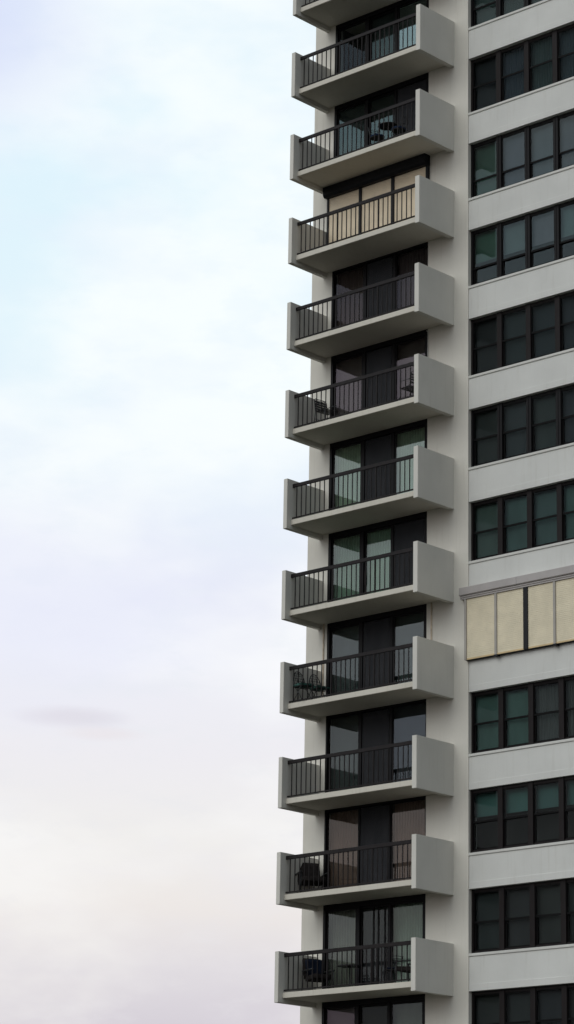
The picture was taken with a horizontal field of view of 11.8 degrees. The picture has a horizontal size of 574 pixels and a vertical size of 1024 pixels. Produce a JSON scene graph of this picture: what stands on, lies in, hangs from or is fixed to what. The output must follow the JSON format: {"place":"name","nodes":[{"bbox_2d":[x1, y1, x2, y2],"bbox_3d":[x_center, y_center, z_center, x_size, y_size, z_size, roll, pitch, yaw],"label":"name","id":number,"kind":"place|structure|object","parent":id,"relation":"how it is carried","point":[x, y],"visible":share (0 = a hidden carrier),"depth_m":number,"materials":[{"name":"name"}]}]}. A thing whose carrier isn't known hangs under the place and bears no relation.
{"place":"outdoors","nodes":[
{"label":"outdoors","id":0,"kind":"place"},
{"bbox_2d":[0,0,315,1023],"label":"sky","id":1,"kind":"structure","parent":0,"point":[148,196],"materials":[{"name":"white"}]},
{"bbox_2d":[274,0,573,1023],"bbox_3d":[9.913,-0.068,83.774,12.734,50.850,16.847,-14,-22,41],"label":"apartment tower","id":2,"kind":"structure","parent":0,"point":[426,784],"depth_m":79.27,"materials":[{"name":"white paint"}]},
{"bbox_2d":[292,671,313,702],"bbox_3d":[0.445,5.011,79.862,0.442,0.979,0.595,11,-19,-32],"label":"bistro chair","id":3,"kind":"object","parent":2,"relation":"on","point":[300,685],"visible":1,"depth_m":79.80,"materials":[{"name":"black metal"}]},
{"bbox_2d":[295,863,327,892],"bbox_3d":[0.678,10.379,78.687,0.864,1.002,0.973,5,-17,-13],"label":"armchair","id":4,"kind":"object","parent":2,"relation":"on","point":[311,874],"visible":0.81,"depth_m":78.78,"materials":[{"name":"brown fabric"}]},
{"bbox_2d":[301,958,334,990],"bbox_3d":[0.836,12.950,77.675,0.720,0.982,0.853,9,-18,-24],"label":"armchair","id":5,"kind":"object","parent":2,"relation":"on","point":[314,970],"visible":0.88,"depth_m":77.73,"materials":[{"name":"brown fabric"}]},
{"bbox_2d":[309,674,329,698],"bbox_3d":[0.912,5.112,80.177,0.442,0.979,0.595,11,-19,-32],"label":"bistro chair","id":6,"kind":"object","parent":2,"relation":"on","point":[319,688],"visible":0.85,"depth_m":80.14,"materials":[{"name":"black metal"}]},
{"bbox_2d":[314,398,336,420],"bbox_3d":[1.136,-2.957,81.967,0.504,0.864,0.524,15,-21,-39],"label":"patio chair","id":7,"kind":"object","parent":2,"relation":"on","point":[323,409],"visible":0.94,"depth_m":82.03,"materials":[{"name":"black metal"}]},
{"bbox_2d":[338,964,360,986],"bbox_3d":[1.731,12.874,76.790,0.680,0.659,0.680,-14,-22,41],"label":"round table","id":8,"kind":"object","parent":2,"relation":"on","point":[349,966],"visible":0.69,"depth_m":76.77,"materials":[{"name":"black metal"}]},
{"bbox_2d":[322,994,424,1023],"bbox_3d":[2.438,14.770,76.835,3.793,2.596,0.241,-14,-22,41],"label":"sliding door","id":9,"kind":"structure","parent":2,"relation":"in","point":[408,1009],"depth_m":77.11,"materials":[{"name":"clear glass"}]},
{"bbox_2d":[322,894,425,988],"bbox_3d":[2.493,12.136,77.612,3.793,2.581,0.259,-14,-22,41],"label":"sliding door","id":10,"kind":"structure","parent":2,"relation":"in","point":[395,919],"depth_m":77.82,"materials":[{"name":"black glass"}]},
{"bbox_2d":[324,796,425,889],"bbox_3d":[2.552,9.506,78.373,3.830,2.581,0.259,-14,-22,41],"label":"sliding door","id":11,"kind":"structure","parent":2,"relation":"in","point":[394,820],"depth_m":78.43,"materials":[{"name":"black glass"}]},
{"bbox_2d":[325,699,425,792],"bbox_3d":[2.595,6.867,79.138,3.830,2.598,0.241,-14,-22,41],"label":"sliding door","id":12,"kind":"structure","parent":2,"relation":"in","point":[378,726],"depth_m":79.24,"materials":[{"name":"black glass"}]},
{"bbox_2d":[368,127,384,146],"bbox_3d":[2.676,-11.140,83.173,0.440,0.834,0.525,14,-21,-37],"label":"cafe chair","id":13,"kind":"object","parent":2,"relation":"on","point":[376,137],"visible":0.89,"depth_m":83.13,"materials":[{"name":"black metal"}]},
{"bbox_2d":[326,604,426,696],"bbox_3d":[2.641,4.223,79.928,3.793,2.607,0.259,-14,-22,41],"label":"sliding door","id":14,"kind":"structure","parent":2,"relation":"in","point":[398,627],"depth_m":80.02,"materials":[{"name":"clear glass"}]},
{"bbox_2d":[328,511,426,601],"bbox_3d":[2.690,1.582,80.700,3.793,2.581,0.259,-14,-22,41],"label":"sliding door","id":15,"kind":"structure","parent":2,"relation":"in","point":[392,535],"depth_m":80.98,"materials":[{"name":"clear glass"}]},
{"bbox_2d":[329,419,426,510],"bbox_3d":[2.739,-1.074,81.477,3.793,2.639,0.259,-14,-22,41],"label":"sliding door","id":16,"kind":"structure","parent":2,"relation":"in","point":[399,441],"depth_m":81.60,"materials":[{"name":"clear glass"}]},
{"bbox_2d":[331,329,427,418],"bbox_3d":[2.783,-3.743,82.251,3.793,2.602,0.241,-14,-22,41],"label":"sliding door","id":17,"kind":"structure","parent":2,"relation":"in","point":[398,351],"depth_m":82.40,"materials":[{"name":"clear glass"}]},
{"bbox_2d":[332,242,427,329],"bbox_3d":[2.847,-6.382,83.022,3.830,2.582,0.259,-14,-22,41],"label":"sliding door","id":18,"kind":"structure","parent":2,"relation":"in","point":[379,269],"depth_m":83.21,"materials":[{"name":"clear glass"}]},
{"bbox_2d":[334,72,428,156],"bbox_3d":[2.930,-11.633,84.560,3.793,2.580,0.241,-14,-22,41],"label":"sliding door","id":19,"kind":"structure","parent":2,"relation":"in","point":[405,90],"depth_m":84.97,"materials":[{"name":"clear glass"}]},
{"bbox_2d":[336,0,428,72],"bbox_3d":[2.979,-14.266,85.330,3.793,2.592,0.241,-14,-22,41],"label":"sliding door","id":20,"kind":"structure","parent":2,"relation":"in","point":[392,12],"depth_m":85.51,"materials":[{"name":"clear glass"}]},
{"bbox_2d":[380,122,398,137],"bbox_3d":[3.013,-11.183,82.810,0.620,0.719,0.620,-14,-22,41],"label":"round table","id":21,"kind":"object","parent":2,"relation":"on","point":[386,126],"visible":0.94,"depth_m":82.83,"materials":[{"name":"black metal"}]},
{"bbox_2d":[385,955,401,983],"bbox_3d":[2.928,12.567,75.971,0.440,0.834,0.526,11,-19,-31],"label":"cafe chair","id":22,"kind":"object","parent":2,"relation":"on","point":[389,969],"visible":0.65,"depth_m":75.87,"materials":[{"name":"black metal"}]},
{"bbox_2d":[391,116,408,136],"bbox_3d":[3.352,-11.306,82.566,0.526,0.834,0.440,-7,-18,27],"label":"cafe chair","id":23,"kind":"object","parent":2,"relation":"on","point":[399,129],"visible":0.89,"depth_m":82.50,"materials":[{"name":"black metal"}]},
{"bbox_2d":[394,960,410,982],"bbox_3d":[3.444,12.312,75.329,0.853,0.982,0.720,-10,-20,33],"label":"armchair","id":24,"kind":"object","parent":2,"relation":"on","point":[403,969],"visible":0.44,"depth_m":75.21,"materials":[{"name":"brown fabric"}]},
{"bbox_2d":[401,371,413,393],"bbox_3d":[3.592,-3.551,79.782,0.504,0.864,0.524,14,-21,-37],"label":"patio chair","id":25,"kind":"object","parent":2,"relation":"on","point":[412,389],"visible":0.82,"depth_m":79.71,"materials":[{"name":"black metal"}]},
{"bbox_2d":[471,0,497,26],"bbox_3d":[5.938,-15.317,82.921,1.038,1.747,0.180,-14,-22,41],"label":"window","id":26,"kind":"structure","parent":2,"relation":"in","point":[482,11],"depth_m":82.99,"materials":[{"name":"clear glass"}]},
{"bbox_2d":[471,51,497,111],"bbox_3d":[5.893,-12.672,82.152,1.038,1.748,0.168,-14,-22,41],"label":"window","id":27,"kind":"structure","parent":2,"relation":"in","point":[484,70],"depth_m":82.28,"materials":[{"name":"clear glass"}]},
{"bbox_2d":[471,136,498,197],"bbox_3d":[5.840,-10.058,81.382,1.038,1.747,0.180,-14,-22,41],"label":"window","id":28,"kind":"structure","parent":2,"relation":"in","point":[485,154],"depth_m":81.50,"materials":[{"name":"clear glass"}]},
{"bbox_2d":[471,223,498,284],"bbox_3d":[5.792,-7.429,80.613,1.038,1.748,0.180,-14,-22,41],"label":"window","id":29,"kind":"structure","parent":2,"relation":"in","point":[484,241],"depth_m":80.79,"materials":[{"name":"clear glass"}]},
{"bbox_2d":[471,312,498,374],"bbox_3d":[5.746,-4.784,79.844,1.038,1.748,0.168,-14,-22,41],"label":"window","id":30,"kind":"structure","parent":2,"relation":"in","point":[484,330],"depth_m":79.96,"materials":[{"name":"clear glass"}]},
{"bbox_2d":[470,786,499,852],"bbox_3d":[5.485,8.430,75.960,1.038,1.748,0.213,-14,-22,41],"label":"window","id":31,"kind":"structure","parent":2,"relation":"in","point":[484,802],"depth_m":76.15,"materials":[{"name":"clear glass"}]},
{"bbox_2d":[471,403,499,466],"bbox_3d":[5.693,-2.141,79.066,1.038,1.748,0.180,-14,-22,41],"label":"window","id":32,"kind":"structure","parent":2,"relation":"in","point":[485,422],"depth_m":79.18,"materials":[{"name":"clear glass"}]},
{"bbox_2d":[471,497,499,560],"bbox_3d":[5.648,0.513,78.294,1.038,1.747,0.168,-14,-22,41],"label":"window","id":33,"kind":"structure","parent":2,"relation":"in","point":[485,515],"depth_m":78.42,"materials":[{"name":"clear glass"}]},
{"bbox_2d":[471,688,500,753],"bbox_3d":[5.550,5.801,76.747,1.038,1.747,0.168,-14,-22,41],"label":"window","id":34,"kind":"structure","parent":2,"relation":"in","point":[485,705],"depth_m":76.86,"materials":[{"name":"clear glass"}]},
{"bbox_2d":[471,886,501,952],"bbox_3d":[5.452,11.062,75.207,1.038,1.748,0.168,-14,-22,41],"label":"window","id":35,"kind":"structure","parent":2,"relation":"in","point":[486,914],"depth_m":75.32,"materials":[{"name":"black glass"}]},
{"bbox_2d":[472,989,501,1023],"bbox_3d":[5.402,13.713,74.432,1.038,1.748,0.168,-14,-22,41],"label":"window","id":36,"kind":"structure","parent":2,"relation":"in","point":[486,1005],"depth_m":74.66,"materials":[{"name":"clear glass"}]},
{"bbox_2d":[498,0,525,16],"bbox_3d":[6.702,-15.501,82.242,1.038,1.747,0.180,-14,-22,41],"label":"window","id":37,"kind":"structure","parent":2,"relation":"in","point":[504,6],"depth_m":82.30,"materials":[{"name":"clear glass"}]},
{"bbox_2d":[498,41,525,102],"bbox_3d":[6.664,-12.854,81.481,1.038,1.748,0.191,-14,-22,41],"label":"window","id":38,"kind":"structure","parent":2,"relation":"in","point":[511,60],"depth_m":81.60,"materials":[{"name":"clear glass"}]},
{"bbox_2d":[499,126,526,188],"bbox_3d":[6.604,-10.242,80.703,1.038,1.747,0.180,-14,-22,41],"label":"window","id":39,"kind":"structure","parent":2,"relation":"in","point":[512,145],"depth_m":80.83,"materials":[{"name":"grey glass"}]},
{"bbox_2d":[499,214,527,276],"bbox_3d":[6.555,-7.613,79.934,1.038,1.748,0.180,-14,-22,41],"label":"window","id":40,"kind":"structure","parent":2,"relation":"in","point":[513,232],"depth_m":80.10,"materials":[{"name":"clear glass"}]},
{"bbox_2d":[499,304,527,367],"bbox_3d":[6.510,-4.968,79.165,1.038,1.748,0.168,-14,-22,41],"label":"window","id":41,"kind":"structure","parent":2,"relation":"in","point":[513,323],"depth_m":79.28,"materials":[{"name":"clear glass"}]},
{"bbox_2d":[500,396,528,459],"bbox_3d":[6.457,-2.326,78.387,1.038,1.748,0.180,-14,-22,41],"label":"window","id":42,"kind":"structure","parent":2,"relation":"in","point":[514,414],"depth_m":78.49,"materials":[{"name":"black glass"}]},
{"bbox_2d":[500,490,529,554],"bbox_3d":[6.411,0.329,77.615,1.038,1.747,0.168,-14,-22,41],"label":"window","id":43,"kind":"structure","parent":2,"relation":"in","point":[514,508],"depth_m":77.73,"materials":[{"name":"black glass"}]},
{"bbox_2d":[500,782,530,848],"bbox_3d":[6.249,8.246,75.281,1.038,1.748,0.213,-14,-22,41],"label":"window","id":44,"kind":"structure","parent":2,"relation":"in","point":[514,797],"depth_m":75.47,"materials":[{"name":"black glass"}]},
{"bbox_2d":[501,683,530,748],"bbox_3d":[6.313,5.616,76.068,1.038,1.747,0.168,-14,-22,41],"label":"window","id":45,"kind":"structure","parent":2,"relation":"in","point":[515,700],"depth_m":76.17,"materials":[{"name":"black glass"}]},
{"bbox_2d":[501,883,531,949],"bbox_3d":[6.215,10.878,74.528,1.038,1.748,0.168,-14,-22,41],"label":"window","id":46,"kind":"structure","parent":2,"relation":"in","point":[516,900],"depth_m":74.62,"materials":[{"name":"black glass"}]},
{"bbox_2d":[502,987,532,1023],"bbox_3d":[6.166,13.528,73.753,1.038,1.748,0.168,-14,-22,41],"label":"window","id":47,"kind":"structure","parent":2,"relation":"in","point":[517,1003],"depth_m":73.97,"materials":[{"name":"black glass"}]},
{"bbox_2d":[526,0,541,5],"bbox_3d":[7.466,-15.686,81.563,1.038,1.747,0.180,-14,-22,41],"label":"window","id":48,"kind":"structure","parent":2,"relation":"in","point":[528,2],"depth_m":81.64,"materials":[{"name":"black glass"}]},
{"bbox_2d":[526,30,554,92],"bbox_3d":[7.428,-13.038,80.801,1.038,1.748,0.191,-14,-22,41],"label":"window","id":49,"kind":"structure","parent":2,"relation":"in","point":[540,50],"depth_m":80.92,"materials":[{"name":"black glass"}]},
{"bbox_2d":[527,117,555,179],"bbox_3d":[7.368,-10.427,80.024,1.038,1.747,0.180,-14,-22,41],"label":"window","id":50,"kind":"structure","parent":2,"relation":"in","point":[541,144],"depth_m":80.14,"materials":[{"name":"grey glass"}]},
{"bbox_2d":[527,205,556,268],"bbox_3d":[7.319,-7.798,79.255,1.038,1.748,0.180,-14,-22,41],"label":"window","id":51,"kind":"structure","parent":2,"relation":"in","point":[541,225],"depth_m":79.42,"materials":[{"name":"grey glass"}]},
{"bbox_2d":[528,296,557,359],"bbox_3d":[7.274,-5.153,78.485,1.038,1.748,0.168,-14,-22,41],"label":"window","id":52,"kind":"structure","parent":2,"relation":"in","point":[542,315],"depth_m":78.61,"materials":[{"name":"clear glass"}]},
{"bbox_2d":[529,388,558,452],"bbox_3d":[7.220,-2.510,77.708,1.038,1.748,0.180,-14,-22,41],"label":"window","id":53,"kind":"structure","parent":2,"relation":"in","point":[543,407],"depth_m":77.82,"materials":[{"name":"black glass"}]},
{"bbox_2d":[529,483,559,547],"bbox_3d":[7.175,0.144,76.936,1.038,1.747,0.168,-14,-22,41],"label":"window","id":54,"kind":"structure","parent":2,"relation":"in","point":[543,501],"depth_m":77.05,"materials":[{"name":"black glass"}]},
{"bbox_2d":[530,777,561,844],"bbox_3d":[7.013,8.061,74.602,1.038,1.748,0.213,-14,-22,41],"label":"window","id":55,"kind":"structure","parent":2,"relation":"in","point":[543,793],"depth_m":74.79,"materials":[{"name":"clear glass"}]},
{"bbox_2d":[531,678,561,743],"bbox_3d":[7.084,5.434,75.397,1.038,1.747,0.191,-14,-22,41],"label":"window","id":56,"kind":"structure","parent":2,"relation":"in","point":[545,695],"depth_m":75.50,"materials":[{"name":"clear glass"}]},
{"bbox_2d":[532,879,563,947],"bbox_3d":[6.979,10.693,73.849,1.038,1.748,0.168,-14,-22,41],"label":"window","id":57,"kind":"structure","parent":2,"relation":"in","point":[547,896],"depth_m":73.95,"materials":[{"name":"black glass"}]},
{"bbox_2d":[533,984,563,1023],"bbox_3d":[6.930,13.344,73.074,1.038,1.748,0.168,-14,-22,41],"label":"window","id":58,"kind":"structure","parent":2,"relation":"in","point":[548,1001],"depth_m":73.28,"materials":[{"name":"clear glass"}]},
{"bbox_2d":[554,24,573,82],"bbox_3d":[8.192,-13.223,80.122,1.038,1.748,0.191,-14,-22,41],"label":"window","id":59,"kind":"structure","parent":2,"relation":"in","point":[563,37],"depth_m":80.33,"materials":[{"name":"clear glass"}]},
{"bbox_2d":[555,111,573,169],"bbox_3d":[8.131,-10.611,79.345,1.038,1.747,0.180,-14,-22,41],"label":"window","id":60,"kind":"structure","parent":2,"relation":"in","point":[564,123],"depth_m":79.57,"materials":[{"name":"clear glass"}]},
{"bbox_2d":[556,200,573,259],"bbox_3d":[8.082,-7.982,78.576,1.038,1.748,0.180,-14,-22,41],"label":"window","id":61,"kind":"structure","parent":2,"relation":"in","point":[564,211],"depth_m":78.86,"materials":[{"name":"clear glass"}]},
{"bbox_2d":[557,291,573,351],"bbox_3d":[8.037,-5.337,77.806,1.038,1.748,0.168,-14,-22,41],"label":"window","id":62,"kind":"structure","parent":2,"relation":"in","point":[565,302],"depth_m":78.05,"materials":[{"name":"clear glass"}]},
{"bbox_2d":[558,384,573,445],"bbox_3d":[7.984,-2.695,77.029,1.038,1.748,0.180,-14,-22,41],"label":"window","id":63,"kind":"structure","parent":2,"relation":"in","point":[565,395],"depth_m":77.28,"materials":[{"name":"clear glass"}]},
{"bbox_2d":[559,480,573,541],"bbox_3d":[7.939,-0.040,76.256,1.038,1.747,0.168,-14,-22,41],"label":"window","id":64,"kind":"structure","parent":2,"relation":"in","point":[566,489],"depth_m":76.51,"materials":[{"name":"clear glass"}]},
{"bbox_2d":[561,676,573,739],"bbox_3d":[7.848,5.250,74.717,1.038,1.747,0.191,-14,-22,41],"label":"window","id":65,"kind":"structure","parent":2,"relation":"in","point":[567,683],"depth_m":74.97,"materials":[{"name":"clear glass"}]},
{"bbox_2d":[561,776,573,840],"bbox_3d":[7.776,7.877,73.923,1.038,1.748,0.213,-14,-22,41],"label":"window","id":66,"kind":"structure","parent":2,"relation":"in","point":[567,783],"depth_m":74.22,"materials":[{"name":"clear glass"}]},
{"bbox_2d":[563,878,573,944],"bbox_3d":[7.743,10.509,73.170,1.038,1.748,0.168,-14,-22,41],"label":"window","id":67,"kind":"structure","parent":2,"relation":"in","point":[568,884],"depth_m":73.45,"materials":[{"name":"black glass"}]},
{"bbox_2d":[564,984,573,1023],"bbox_3d":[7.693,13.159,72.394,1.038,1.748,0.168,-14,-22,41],"label":"window","id":68,"kind":"structure","parent":2,"relation":"in","point":[568,988],"depth_m":72.77,"materials":[{"name":"black glass"}]}
]}

